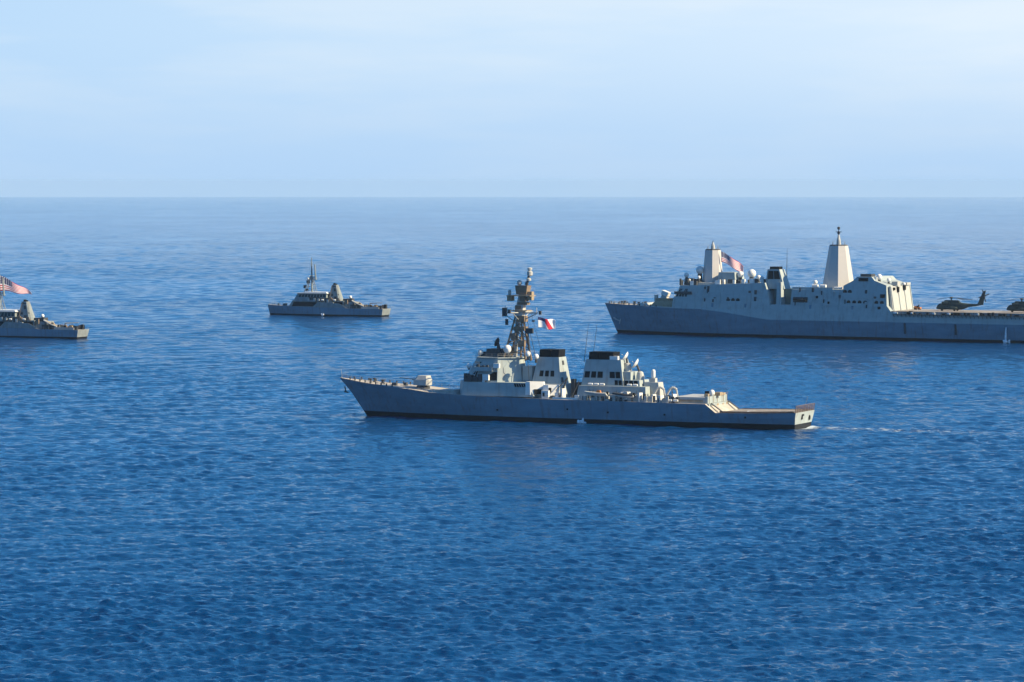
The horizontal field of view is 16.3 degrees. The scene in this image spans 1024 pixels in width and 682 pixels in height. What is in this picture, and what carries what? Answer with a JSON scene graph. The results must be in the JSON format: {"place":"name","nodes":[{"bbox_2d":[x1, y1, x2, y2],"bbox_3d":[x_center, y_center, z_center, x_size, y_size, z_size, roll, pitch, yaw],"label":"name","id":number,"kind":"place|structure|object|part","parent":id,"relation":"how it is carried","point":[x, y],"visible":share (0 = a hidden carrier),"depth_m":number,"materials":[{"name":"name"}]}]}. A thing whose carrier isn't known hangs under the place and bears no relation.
{"place":"outdoors","nodes":[
{"label":"outdoors","id":0,"kind":"place"},
{"bbox_2d":[0,197,1023,681],"bbox_3d":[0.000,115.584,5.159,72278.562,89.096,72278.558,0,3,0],"label":"sea","id":1,"kind":"structure","parent":0,"point":[210,471],"depth_m":913.82,"materials":[{"name":"blue liquid"}]},
{"bbox_2d":[0,278,88,338],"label":"minehunter","id":2,"kind":"object","parent":1,"relation":"in","point":[22,322],"visible":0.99,"depth_m":1649.71,"materials":[{"name":"grey metal"}]},
{"bbox_2d":[0,275,30,293],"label":"flag","id":3,"kind":"object","parent":2,"relation":"attached to","point":[9,285],"visible":1,"depth_m":1660.91,"materials":[{"name":"fabric"}]},
{"bbox_2d":[43,320,58,326],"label":"workboat","id":4,"kind":"object","parent":2,"relation":"on","point":[53,324],"visible":1,"depth_m":1645.93,"materials":[{"name":"white plastic"}]},
{"bbox_2d":[268,258,390,316],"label":"minehunter","id":5,"kind":"object","parent":1,"relation":"on","point":[332,302],"visible":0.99,"depth_m":1922.63,"materials":[{"name":"grey metal"}]},
{"bbox_2d":[351,300,365,306],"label":"workboat","id":6,"kind":"object","parent":5,"relation":"on","point":[359,303],"visible":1,"depth_m":1914.98,"materials":[{"name":"white plastic"}]},
{"bbox_2d":[340,267,814,429],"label":"destroyer","id":7,"kind":"object","parent":1,"relation":"on","point":[504,383],"visible":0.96,"depth_m":1071.69,"materials":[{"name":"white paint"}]},
{"bbox_2d":[538,317,554,329],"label":"flag","id":8,"kind":"object","parent":7,"relation":"attached to","point":[548,324],"visible":1,"depth_m":1079.10,"materials":[{"name":"multicoloured fabric"}]},
{"bbox_2d":[584,390,608,395],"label":"inflatable boat","id":9,"kind":"object","parent":7,"relation":"on","point":[599,393],"visible":1,"depth_m":1062.30,"materials":[{"name":"grey rubber"}]},
{"bbox_2d":[612,391,635,397],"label":"inflatable boat","id":10,"kind":"object","parent":7,"relation":"on","point":[625,394],"visible":1,"depth_m":1058.74,"materials":[{"name":"grey rubber"}]},
{"bbox_2d":[577,418,585,423],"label":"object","id":11,"kind":"structure","parent":1,"relation":"on","point":[580,421],"depth_m":1063.27,"materials":[{"name":"white liquid"}]},
{"bbox_2d":[804,426,821,428],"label":"stern foam","id":12,"kind":"object","parent":1,"relation":"on","point":[811,427],"visible":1,"depth_m":1045.36,"materials":[{"name":"white"}]},
{"bbox_2d":[605,227,1023,342],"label":"amphibious ship","id":13,"kind":"object","parent":1,"relation":"on","point":[840,303],"visible":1,"depth_m":1647.07,"materials":[{"name":"grey metal"}]},
{"bbox_2d":[721,252,742,271],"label":"flag","id":14,"kind":"object","parent":13,"relation":"attached to","point":[731,262],"visible":1,"depth_m":1680.23,"materials":[{"name":"fabric"}]},
{"bbox_2d":[793,298,806,301],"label":"inflatable boat","id":15,"kind":"object","parent":13,"relation":"on","point":[800,300],"visible":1,"depth_m":1645.11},
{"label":"hangar door","id":16,"kind":"part","parent":13,"relation":"part of","materials":[{"name":"white metal"}]},
{"bbox_2d":[936,290,988,310],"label":"helicopter","id":17,"kind":"object","parent":13,"relation":"on","point":[954,305],"visible":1,"depth_m":1622.22,"materials":[{"name":"grey metal"}]},
{"bbox_2d":[1006,298,1023,311],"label":"helicopter","id":18,"kind":"object","parent":13,"relation":"on","point":[1017,306],"visible":1,"depth_m":1607.80,"materials":[{"name":"grey metal"}]},
{"bbox_2d":[824,427,1007,433],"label":"wake foam","id":19,"kind":"object","parent":1,"relation":"on","point":[884,429],"visible":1,"depth_m":1038.33,"materials":[{"name":"white"}]},
{"bbox_2d":[1003,328,1009,342],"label":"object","id":20,"kind":"structure","parent":1,"relation":"on","point":[1006,341],"depth_m":1594.49,"materials":[{"name":"white liquid"}]},
{"bbox_2d":[0,0,1023,196],"label":"sky","id":21,"kind":"structure","parent":0,"point":[99,98],"materials":[{"name":"blue"}]}
]}

